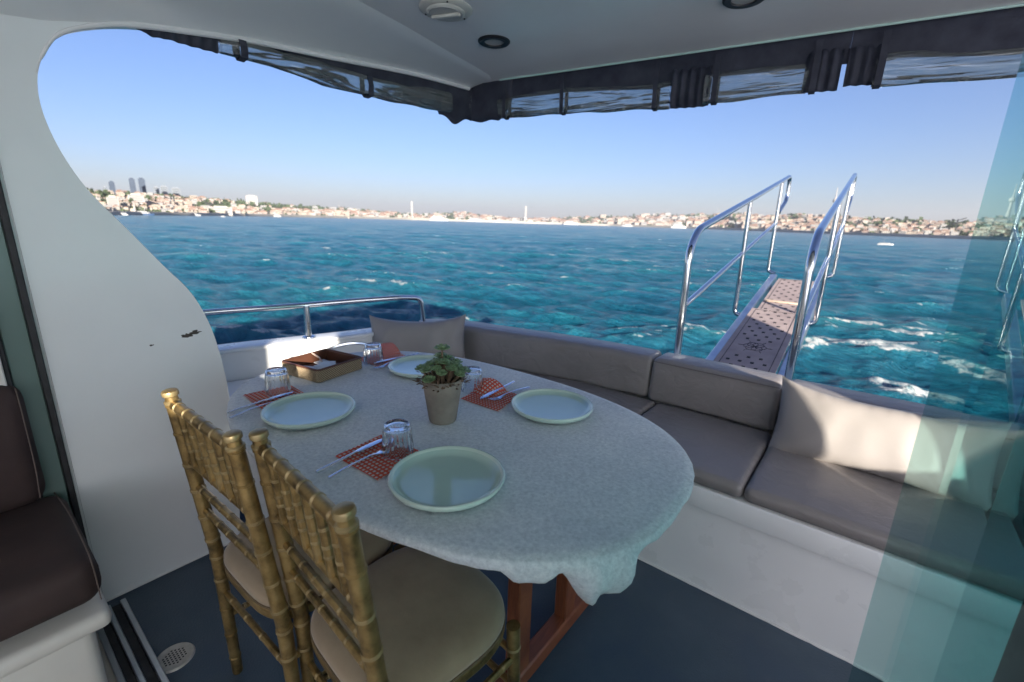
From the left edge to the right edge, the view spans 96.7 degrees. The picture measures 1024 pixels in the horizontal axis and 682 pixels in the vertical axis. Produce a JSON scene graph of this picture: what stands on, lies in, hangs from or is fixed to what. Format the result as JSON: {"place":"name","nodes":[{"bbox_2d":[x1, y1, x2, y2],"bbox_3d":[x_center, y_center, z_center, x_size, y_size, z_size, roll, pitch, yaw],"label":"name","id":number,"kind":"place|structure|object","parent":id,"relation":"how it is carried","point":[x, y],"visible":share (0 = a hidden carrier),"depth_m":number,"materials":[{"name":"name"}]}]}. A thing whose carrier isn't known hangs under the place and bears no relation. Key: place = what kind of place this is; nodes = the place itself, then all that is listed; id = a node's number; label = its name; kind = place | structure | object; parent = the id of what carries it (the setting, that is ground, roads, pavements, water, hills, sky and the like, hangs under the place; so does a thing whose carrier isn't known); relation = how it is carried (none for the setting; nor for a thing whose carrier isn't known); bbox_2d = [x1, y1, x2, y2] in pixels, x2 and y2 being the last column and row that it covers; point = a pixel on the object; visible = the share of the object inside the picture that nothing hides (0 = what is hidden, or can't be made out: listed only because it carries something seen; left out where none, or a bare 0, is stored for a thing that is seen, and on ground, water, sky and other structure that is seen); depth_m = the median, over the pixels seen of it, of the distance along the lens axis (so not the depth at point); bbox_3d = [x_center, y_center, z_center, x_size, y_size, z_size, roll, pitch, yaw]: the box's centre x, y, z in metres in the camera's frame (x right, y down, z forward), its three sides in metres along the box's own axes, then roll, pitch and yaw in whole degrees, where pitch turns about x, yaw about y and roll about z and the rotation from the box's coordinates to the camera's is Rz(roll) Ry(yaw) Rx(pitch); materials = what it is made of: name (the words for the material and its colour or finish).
{"place":"outdoors","nodes":[
{"label":"outdoors","id":0,"kind":"place"},
{"bbox_2d":[38,29,1023,223],"label":"sky","id":1,"kind":"structure","parent":0,"point":[119,105],"materials":[{"name":"blue"}]},
{"bbox_2d":[105,194,1016,235],"bbox_3d":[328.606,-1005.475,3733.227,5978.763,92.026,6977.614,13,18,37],"label":"shore hills","id":2,"kind":"structure","parent":0,"point":[210,204],"depth_m":956.43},
{"bbox_2d":[108,181,115,193],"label":"glass skyscraper","id":3,"kind":"structure","parent":2,"relation":"on","point":[112,186],"depth_m":637.38,"materials":[{"name":"blue glass"}]},
{"bbox_2d":[106,195,119,205],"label":"waterfront hotel","id":4,"kind":"structure","parent":2,"relation":"on","point":[112,200],"depth_m":427.07,"materials":[{"name":"white concrete"}]},
{"bbox_2d":[128,178,135,192],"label":"glass skyscraper","id":5,"kind":"structure","parent":2,"relation":"on","point":[132,185],"depth_m":713.49,"materials":[{"name":"blue"}]},
{"bbox_2d":[127,193,144,203],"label":"waterfront hotel","id":6,"kind":"structure","parent":2,"relation":"on","point":[137,197],"depth_m":535.44,"materials":[{"name":"white concrete"}]},
{"bbox_2d":[138,178,146,192],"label":"glass skyscraper","id":7,"kind":"structure","parent":2,"relation":"on","point":[142,185],"depth_m":751.05,"materials":[{"name":"blue glass"}]},
{"bbox_2d":[153,186,159,193],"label":"office tower","id":8,"kind":"structure","parent":2,"relation":"on","point":[156,189],"depth_m":808.46,"materials":[{"name":"grey"}]},
{"bbox_2d":[160,186,167,194],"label":"office tower","id":9,"kind":"structure","parent":2,"relation":"on","point":[164,190],"depth_m":840.50,"materials":[{"name":"grey"}]},
{"bbox_2d":[171,187,180,195],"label":"office tower","id":10,"kind":"structure","parent":2,"relation":"on","point":[176,191],"depth_m":891.07,"materials":[{"name":"grey"}]},
{"bbox_2d":[209,206,232,215],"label":"waterfront hotel","id":11,"kind":"structure","parent":2,"relation":"on","point":[217,209],"depth_m":739.99,"materials":[{"name":"white concrete"}]},
{"bbox_2d":[246,195,257,205],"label":"waterfront hotel","id":12,"kind":"structure","parent":2,"relation":"on","point":[251,198],"depth_m":1320.88,"materials":[{"name":"white concrete"}]},
{"bbox_2d":[273,208,282,213],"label":"house","id":13,"kind":"structure","parent":2,"relation":"on","point":[279,210],"depth_m":1159.36,"materials":[{"name":"brown tile"}]},
{"bbox_2d":[341,211,349,217],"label":"house","id":14,"kind":"structure","parent":2,"relation":"on","point":[346,213],"depth_m":1647.86,"materials":[{"name":"grey"}]},
{"bbox_2d":[411,201,412,217],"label":"bridge pier","id":15,"kind":"structure","parent":2,"relation":"on","point":[412,209],"depth_m":2414.05,"materials":[{"name":"white concrete"}]},
{"bbox_2d":[87,187,1018,238],"bbox_3d":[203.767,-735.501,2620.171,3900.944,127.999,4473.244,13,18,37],"label":"shore trees","id":16,"kind":"object","parent":2,"relation":"on","point":[105,193],"visible":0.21,"depth_m":1186.37,"materials":[{"name":"green plant"}]},
{"bbox_2d":[89,190,1017,237],"bbox_3d":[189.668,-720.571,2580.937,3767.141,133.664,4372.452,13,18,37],"label":"distant houses","id":17,"kind":"structure","parent":2,"relation":"on","point":[173,203],"depth_m":1271.02,"materials":[{"name":"brown tile"}]},
{"bbox_2d":[616,219,624,223],"bbox_3d":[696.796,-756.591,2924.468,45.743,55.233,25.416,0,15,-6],"label":"house","id":18,"kind":"structure","parent":2,"relation":"on","point":[619,221],"depth_m":2909.89,"materials":[{"name":"grey"}]},
{"bbox_2d":[655,221,662,225],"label":"house","id":19,"kind":"structure","parent":2,"relation":"on","point":[659,223],"depth_m":2425.93,"materials":[{"name":"brown tile"}]},
{"bbox_2d":[685,219,692,225],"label":"house","id":20,"kind":"structure","parent":2,"relation":"on","point":[688,221],"depth_m":2410.56,"materials":[{"name":"brown tile"}]},
{"bbox_2d":[851,228,860,231],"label":"building","id":21,"kind":"structure","parent":2,"relation":"on","point":[855,229],"depth_m":907.19,"materials":[{"name":"white"}]},
{"bbox_2d":[881,229,889,232],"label":"building","id":22,"kind":"structure","parent":2,"relation":"on","point":[885,231],"depth_m":830.83,"materials":[{"name":"white"}]},
{"bbox_2d":[933,231,941,234],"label":"building","id":23,"kind":"structure","parent":2,"relation":"on","point":[937,232],"depth_m":741.79,"materials":[{"name":"white"}]},
{"bbox_2d":[989,233,999,236],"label":"house","id":24,"kind":"structure","parent":2,"relation":"on","point":[994,235],"depth_m":631.59,"materials":[{"name":"grey"}]},
{"bbox_2d":[109,211,1014,240],"bbox_3d":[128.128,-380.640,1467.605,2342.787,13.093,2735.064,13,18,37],"label":"quay","id":25,"kind":"structure","parent":0,"point":[657,226],"depth_m":971.04,"materials":[{"name":"concrete"}]},
{"bbox_2d":[113,215,1013,411],"bbox_3d":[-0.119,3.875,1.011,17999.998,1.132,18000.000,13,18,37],"label":"sea","id":26,"kind":"structure","parent":0,"point":[879,327],"depth_m":32.28,"materials":[{"name":"liquid"}]},
{"bbox_2d":[137,209,153,214],"bbox_3d":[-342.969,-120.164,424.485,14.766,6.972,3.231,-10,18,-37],"label":"cargo ship","id":27,"kind":"object","parent":26,"relation":"on","point":[145,213],"visible":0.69,"depth_m":424.24,"materials":[{"name":"blue paint"}]},
{"bbox_2d":[430,216,447,220],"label":"ferry","id":28,"kind":"object","parent":26,"relation":"on","point":[437,218],"visible":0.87,"depth_m":2234.56,"materials":[{"name":"grey paint"}]},
{"bbox_2d":[468,218,481,221],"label":"ferry","id":29,"kind":"object","parent":26,"relation":"on","point":[473,220],"visible":0.89,"depth_m":2737.02,"materials":[{"name":"grey paint"}]},
{"bbox_2d":[564,218,577,224],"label":"motor yacht","id":30,"kind":"object","parent":26,"relation":"on","point":[569,222],"visible":0.9,"depth_m":2798.09,"materials":[{"name":"grey paint"}]},
{"bbox_2d":[671,221,685,227],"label":"ferry","id":31,"kind":"object","parent":26,"relation":"on","point":[678,226],"visible":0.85,"depth_m":2194.74,"materials":[{"name":"grey paint"}]},
{"bbox_3d":[-1.450,3.120,-1.034,5.100,2.860,9.500,13,18,37],"label":"boat hull","id":32,"kind":"object","parent":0,"visible":0},
{"bbox_2d":[107,511,881,681],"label":"deck floor","id":33,"kind":"structure","parent":32,"relation":"on","point":[649,623],"depth_m":1.51,"materials":[{"name":"paint"}]},
{"bbox_2d":[96,632,116,681],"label":"saloon floor","id":34,"kind":"structure","parent":33,"relation":"on","point":[110,674],"depth_m":1.37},
{"bbox_2d":[0,384,111,681],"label":"saloon sofa","id":35,"kind":"object","parent":34,"relation":"on","point":[55,613],"visible":1,"depth_m":1.16,"materials":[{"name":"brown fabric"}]},
{"bbox_2d":[0,14,239,601],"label":"side wall","id":36,"kind":"structure","parent":33,"relation":"on","point":[126,337],"depth_m":1.49,"materials":[{"name":"white plastic"}]},
{"bbox_2d":[0,180,87,542],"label":"door jamb","id":37,"kind":"object","parent":36,"relation":"attached to","point":[23,368],"depth_m":1.33,"materials":[{"name":"metal"}]},
{"bbox_2d":[96,598,168,681],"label":"door track","id":38,"kind":"structure","parent":33,"relation":"on","point":[129,652],"depth_m":1.41,"materials":[{"name":"metal"}]},
{"bbox_2d":[848,51,1023,681],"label":"glass door","id":39,"kind":"structure","parent":38,"relation":"on","point":[962,618],"depth_m":0.53,"materials":[{"name":"glass"}]},
{"bbox_2d":[157,642,195,673],"bbox_3d":[-1.040,0.974,1.402,0.106,0.006,0.106,13,18,37],"label":"deck drain","id":40,"kind":"object","parent":33,"relation":"on","point":[174,657],"visible":1,"depth_m":1.40,"materials":[{"name":"metal"}]},
{"bbox_2d":[227,378,268,517],"bbox_3d":[-0.817,0.391,2.624,0.565,0.530,1.570,13,18,37],"label":"side shelf","id":41,"kind":"object","parent":33,"relation":"on","point":[233,386],"depth_m":1.93,"materials":[{"name":"white plastic"}]},
{"bbox_2d":[369,314,465,357],"bbox_3d":[-0.548,0.007,2.688,0.562,0.320,0.168,-1,15,-10],"label":"throw pillow","id":42,"kind":"object","parent":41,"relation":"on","point":[425,336],"visible":0.65,"depth_m":2.62,"materials":[{"name":"fabric"}]},
{"bbox_2d":[161,388,404,681],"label":"gold chair","id":43,"kind":"object","parent":33,"relation":"on","point":[246,563],"visible":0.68,"depth_m":1.07,"materials":[{"name":"paint"}]},
{"bbox_2d":[217,328,373,381],"bbox_3d":[-0.631,0.430,2.767,2.760,0.993,0.875,-3,15,-17],"label":"bulwark","id":44,"kind":"object","parent":33,"relation":"on","point":[246,360],"visible":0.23,"depth_m":2.34,"materials":[{"name":"white plastic"}]},
{"bbox_2d":[203,295,425,338],"bbox_3d":[-1.174,-0.096,2.405,1.594,0.205,0.100,-9,18,-35],"label":"handrail","id":45,"kind":"object","parent":44,"relation":"on","point":[306,306],"visible":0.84,"depth_m":2.44,"materials":[{"name":"silver metal"}]},
{"bbox_2d":[326,341,365,349],"bbox_3d":[-0.923,0.058,2.559,0.282,0.111,0.022,-9,18,-36],"label":"fairlead","id":46,"kind":"object","parent":44,"relation":"attached to","point":[332,347],"visible":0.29,"depth_m":2.54,"materials":[{"name":"silver metal"}]},
{"bbox_2d":[248,428,520,681],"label":"gold chair","id":47,"kind":"object","parent":33,"relation":"on","point":[407,614],"visible":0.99,"depth_m":0.94,"materials":[{"name":"paint"}]},
{"bbox_2d":[393,542,588,681],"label":"trestle table","id":48,"kind":"object","parent":33,"relation":"on","point":[538,647],"visible":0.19,"depth_m":1.41,"materials":[{"name":"red wood"}]},
{"bbox_2d":[227,351,694,605],"bbox_3d":[-0.244,0.271,1.451,1.548,0.113,0.989,13,18,37],"label":"tablecloth","id":49,"kind":"object","parent":48,"relation":"on","point":[591,505],"visible":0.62,"depth_m":1.07,"materials":[{"name":"grey fabric"}]},
{"bbox_2d":[243,386,303,408],"bbox_3d":[-0.778,0.181,1.500,0.175,0.001,0.158,13,18,37],"label":"napkin","id":50,"kind":"object","parent":49,"relation":"on","point":[254,397],"visible":0.49,"depth_m":1.49,"materials":[{"name":"fabric"}]},
{"bbox_2d":[227,392,291,412],"bbox_3d":[-0.786,0.191,1.436,0.019,0.007,0.212,10,17,29],"label":"table knife","id":51,"kind":"object","parent":50,"relation":"on","point":[246,406],"visible":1,"depth_m":1.42,"materials":[{"name":"silver metal"}]},
{"bbox_2d":[229,395,289,417],"bbox_3d":[-0.768,0.200,1.400,0.024,0.009,0.198,10,17,28],"label":"table fork","id":52,"kind":"object","parent":50,"relation":"on","point":[250,409],"visible":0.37,"depth_m":1.36,"materials":[{"name":"silver metal"}]},
{"bbox_2d":[264,366,290,395],"bbox_3d":[-0.785,0.132,1.521,0.080,0.080,0.079,-3,15,-18],"label":"glass tumbler","id":53,"kind":"object","parent":50,"relation":"on","point":[277,380],"visible":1,"depth_m":1.50,"materials":[{"name":"clear glass"}]},
{"bbox_2d":[260,391,355,429],"bbox_3d":[-0.610,0.208,1.374,0.263,0.022,0.263,2,15,2],"label":"dinner plate","id":54,"kind":"object","parent":49,"relation":"on","point":[308,410],"visible":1,"depth_m":1.38,"materials":[{"name":"ceramic"}]},
{"bbox_2d":[282,349,361,382],"bbox_3d":[-0.731,0.090,1.759,0.213,0.050,0.213,10,17,28],"label":"woven basket","id":55,"kind":"object","parent":49,"relation":"on","point":[346,363],"visible":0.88,"depth_m":1.73,"materials":[{"name":"wicker"}]},
{"bbox_2d":[314,362,331,368],"bbox_3d":[-0.719,0.097,1.742,0.044,0.005,0.062,26,27,33],"label":"paper packet","id":56,"kind":"object","parent":55,"relation":"in","point":[322,365],"visible":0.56,"depth_m":1.74,"materials":[{"name":"white paper"}]},
{"bbox_2d":[319,361,335,364],"bbox_3d":[-0.722,0.092,1.777,0.062,0.004,0.044,-4,30,-21],"label":"paper packet","id":57,"kind":"object","parent":55,"relation":"in","point":[332,362],"visible":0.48,"depth_m":1.79,"materials":[{"name":"white paper"}]},
{"bbox_2d":[336,435,418,479],"bbox_3d":[-0.330,0.287,1.147,0.185,0.001,0.158,13,18,37],"label":"napkin","id":58,"kind":"object","parent":49,"relation":"on","point":[378,467],"visible":0.58,"depth_m":1.12,"materials":[{"name":"fabric"}]},
{"bbox_2d":[315,439,381,472],"bbox_3d":[-0.394,0.281,1.136,0.019,0.007,0.212,10,17,30],"label":"table knife","id":59,"kind":"object","parent":58,"relation":"on","point":[367,446],"visible":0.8,"depth_m":1.13,"materials":[{"name":"silver metal"}]},
{"bbox_2d":[327,450,381,478],"bbox_3d":[-0.360,0.289,1.109,0.024,0.009,0.198,11,17,33],"label":"table fork","id":60,"kind":"object","parent":58,"relation":"on","point":[348,466],"visible":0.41,"depth_m":1.08,"materials":[{"name":"silver metal"}]},
{"bbox_2d":[381,418,413,459],"bbox_3d":[-0.289,0.244,1.149,0.080,0.080,0.079,13,18,37],"label":"glass tumbler","id":61,"kind":"object","parent":58,"relation":"on","point":[397,441],"visible":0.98,"depth_m":1.12,"materials":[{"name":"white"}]},
{"bbox_2d":[372,362,389,368],"bbox_3d":[-0.493,0.088,1.862,0.024,0.009,0.198,10,17,28],"label":"table fork","id":62,"kind":"object","parent":49,"relation":"on","point":[381,366],"visible":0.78,"depth_m":1.81,"materials":[{"name":"silver metal"}]},
{"bbox_2d":[361,343,405,366],"bbox_3d":[-0.542,0.055,1.941,0.210,0.035,0.201,13,18,37],"label":"napkin","id":63,"kind":"object","parent":49,"relation":"on","point":[390,350],"visible":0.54,"depth_m":1.99,"materials":[{"name":"fabric"}]},
{"bbox_2d":[363,342,383,365],"bbox_3d":[-0.567,0.051,1.858,0.079,0.080,0.080,5,15,13],"label":"glass tumbler","id":64,"kind":"object","parent":63,"relation":"on","point":[373,354],"visible":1,"depth_m":1.83,"materials":[{"name":"clear glass"}]},
{"bbox_2d":[384,353,418,360],"bbox_3d":[-0.486,0.071,1.928,0.019,0.007,0.212,15,20,42],"label":"table knife","id":65,"kind":"object","parent":63,"relation":"on","point":[401,356],"visible":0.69,"depth_m":1.94,"materials":[{"name":"silver metal"}]},
{"bbox_2d":[388,355,436,378],"bbox_3d":[-0.358,0.102,1.811,0.263,0.022,0.263,10,17,28],"label":"dinner plate","id":66,"kind":"object","parent":49,"relation":"on","point":[404,367],"visible":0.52,"depth_m":1.82,"materials":[{"name":"ceramic"}]},
{"bbox_2d":[421,371,462,424],"bbox_3d":[-0.205,0.171,1.348,0.121,0.135,0.121,13,18,37],"label":"plant pot","id":67,"kind":"object","parent":49,"relation":"on","point":[442,406],"visible":0.64,"depth_m":1.31,"materials":[{"name":"ceramic"}]},
{"bbox_2d":[412,343,470,391],"bbox_3d":[-0.205,0.071,1.323,0.168,0.125,0.170,13,18,37],"label":"succulent","id":68,"kind":"object","parent":67,"relation":"on","point":[442,364],"visible":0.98,"depth_m":1.29,"materials":[{"name":"green plant"}]},
{"bbox_2d":[388,446,504,512],"bbox_3d":[-0.147,0.310,1.038,0.263,0.022,0.263,13,18,37],"label":"dinner plate","id":69,"kind":"object","parent":49,"relation":"on","point":[443,479],"visible":1,"depth_m":1.03,"materials":[{"name":"green ceramic"}]},
{"bbox_2d":[461,366,482,393],"bbox_3d":[-0.139,0.133,1.592,0.079,0.080,0.080,-12,20,-42],"label":"glass tumbler","id":70,"kind":"object","parent":49,"relation":"on","point":[474,385],"visible":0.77,"depth_m":1.56,"materials":[{"name":"clear glass"}]},
{"bbox_2d":[461,378,516,410],"bbox_3d":[-0.070,0.175,1.541,0.160,0.034,0.179,9,16,27],"label":"napkin","id":71,"kind":"object","parent":49,"relation":"on","point":[490,384],"visible":0.86,"depth_m":1.55,"materials":[{"name":"fabric"}]},
{"bbox_2d":[480,381,514,398],"bbox_3d":[-0.050,0.169,1.590,0.019,0.007,0.212,10,17,30],"label":"table knife","id":72,"kind":"object","parent":71,"relation":"on","point":[491,392],"visible":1,"depth_m":1.56,"materials":[{"name":"silver metal"}]},
{"bbox_2d":[487,386,528,399],"bbox_3d":[-0.006,0.179,1.569,0.024,0.009,0.198,15,20,42],"label":"table fork","id":73,"kind":"object","parent":71,"relation":"on","point":[498,397],"visible":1,"depth_m":1.54,"materials":[{"name":"silver metal"}]},
{"bbox_2d":[511,388,592,423],"bbox_3d":[0.128,0.208,1.462,0.263,0.022,0.263,-5,16,-24],"label":"dinner plate","id":74,"kind":"object","parent":49,"relation":"on","point":[551,406],"visible":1,"depth_m":1.47,"materials":[{"name":"ceramic"}]},
{"bbox_2d":[594,385,916,678],"bbox_3d":[1.170,0.652,1.807,3.900,0.564,0.825,13,18,37],"label":"stern bench","id":75,"kind":"object","parent":33,"relation":"on","point":[814,585],"visible":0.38,"depth_m":1.53,"materials":[{"name":"white"}]},
{"bbox_2d":[419,319,661,396],"bbox_3d":[0.082,0.060,2.713,1.538,0.222,0.291,8,16,24],"label":"back cushion","id":76,"kind":"object","parent":75,"relation":"on","point":[626,368],"visible":0.68,"depth_m":2.55,"materials":[{"name":"beige leather"}]},
{"bbox_2d":[508,368,654,415],"bbox_3d":[0.123,0.279,2.401,1.097,0.063,0.564,13,18,37],"label":"seat cushion","id":77,"kind":"object","parent":75,"relation":"on","point":[639,406],"visible":0.16,"depth_m":2.33,"materials":[{"name":"beige leather"}]},
{"bbox_2d":[642,403,771,496],"bbox_3d":[0.756,0.424,1.917,0.518,0.063,0.564,13,18,37],"label":"seat cushion","id":78,"kind":"object","parent":75,"relation":"on","point":[725,457],"visible":0.68,"depth_m":1.84,"materials":[{"name":"beige leather"}]},
{"bbox_2d":[648,353,782,429],"bbox_3d":[0.968,0.225,2.184,0.571,0.223,0.207,13,18,37],"label":"back cushion","id":79,"kind":"object","parent":75,"relation":"on","point":[742,395],"visible":0.93,"depth_m":2.10,"materials":[{"name":"beige leather"}]},
{"bbox_2d":[744,446,937,561],"bbox_3d":[1.182,0.523,1.589,0.571,0.063,0.564,13,18,37],"label":"seat cushion","id":80,"kind":"object","parent":75,"relation":"on","point":[856,504],"visible":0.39,"depth_m":1.50,"materials":[{"name":"beige leather"}]},
{"bbox_2d":[766,376,960,493],"bbox_3d":[1.307,0.357,1.688,0.602,0.315,0.181,13,18,37],"label":"throw pillow","id":81,"kind":"object","parent":80,"relation":"on","point":[837,430],"visible":0.88,"depth_m":1.64,"materials":[{"name":"fabric"}]},
{"bbox_2d":[792,379,961,415],"bbox_3d":[1.720,0.398,1.627,1.320,0.212,0.205,13,18,37],"label":"back cushion","id":82,"kind":"object","parent":75,"relation":"on","point":[876,400],"visible":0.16,"depth_m":1.81,"materials":[{"name":"beige leather"}]},
{"bbox_2d":[673,173,856,379],"bbox_3d":[2.099,-0.400,3.595,0.700,2.094,3.956,12,18,35],"label":"gangway","id":83,"kind":"object","parent":32,"relation":"attached to","point":[772,320],"visible":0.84,"depth_m":3.27,"materials":[{"name":"metal"}]},
{"bbox_3d":[-1.848,0.751,-2.185,4.000,2.200,6.100,13,18,37],"label":"saloon cabin","id":84,"kind":"object","parent":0,"visible":0},
{"bbox_2d":[0,0,1023,89],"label":"canopy roof","id":85,"kind":"structure","parent":84,"relation":"attached to","point":[410,38],"depth_m":1.65,"materials":[{"name":"white"}]},
{"bbox_2d":[137,29,452,112],"bbox_3d":[-0.710,-1.165,1.926,0.078,0.202,1.460,13,18,37],"label":"rolled curtain","id":86,"kind":"object","parent":85,"relation":"hanging from","point":[399,88],"visible":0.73,"depth_m":1.95,"materials":[{"name":"fabric"}]},
{"bbox_2d":[419,0,472,21],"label":"ceiling vent","id":87,"kind":"object","parent":85,"relation":"attached to","point":[450,10],"visible":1,"depth_m":1.58,"materials":[{"name":"white plastic"}]},
{"bbox_2d":[438,79,512,123],"bbox_3d":[-0.197,-1.324,2.464,0.420,0.291,0.200,0,15,-6],"label":"corner canvas","id":88,"kind":"object","parent":85,"relation":"hanging from","point":[477,103],"visible":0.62,"depth_m":2.45,"materials":[{"name":"black fabric"}]},
{"bbox_2d":[478,35,509,48],"bbox_3d":[-0.074,-1.232,1.877,0.132,0.009,0.132,7,15,18],"label":"ceiling light","id":89,"kind":"object","parent":85,"relation":"attached to","point":[494,41],"visible":1,"depth_m":1.87,"materials":[{"name":"black plastic"}]},
{"bbox_2d":[497,56,674,119],"bbox_3d":[0.304,-1.251,2.236,0.960,0.291,0.086,10,17,29],"label":"rolled curtain","id":90,"kind":"object","parent":85,"relation":"hanging from","point":[655,75],"visible":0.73,"depth_m":2.19,"materials":[{"name":"fabric"}]},
{"bbox_2d":[722,0,763,8],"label":"ceiling light","id":91,"kind":"object","parent":85,"relation":"attached to","point":[737,4],"visible":1,"depth_m":1.49,"materials":[{"name":"black plastic"}]},
{"bbox_2d":[670,30,853,108],"bbox_3d":[0.989,-1.133,1.857,0.640,0.287,0.088,10,17,29],"label":"rolled curtain","id":92,"kind":"object","parent":85,"relation":"hanging from","point":[820,59],"visible":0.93,"depth_m":1.85,"materials":[{"name":"fabric"}]},
{"bbox_2d":[843,6,1023,88],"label":"rolled curtain","id":93,"kind":"object","parent":85,"relation":"hanging from","point":[1000,32],"visible":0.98,"depth_m":1.59,"materials":[{"name":"fabric"}]}
]}

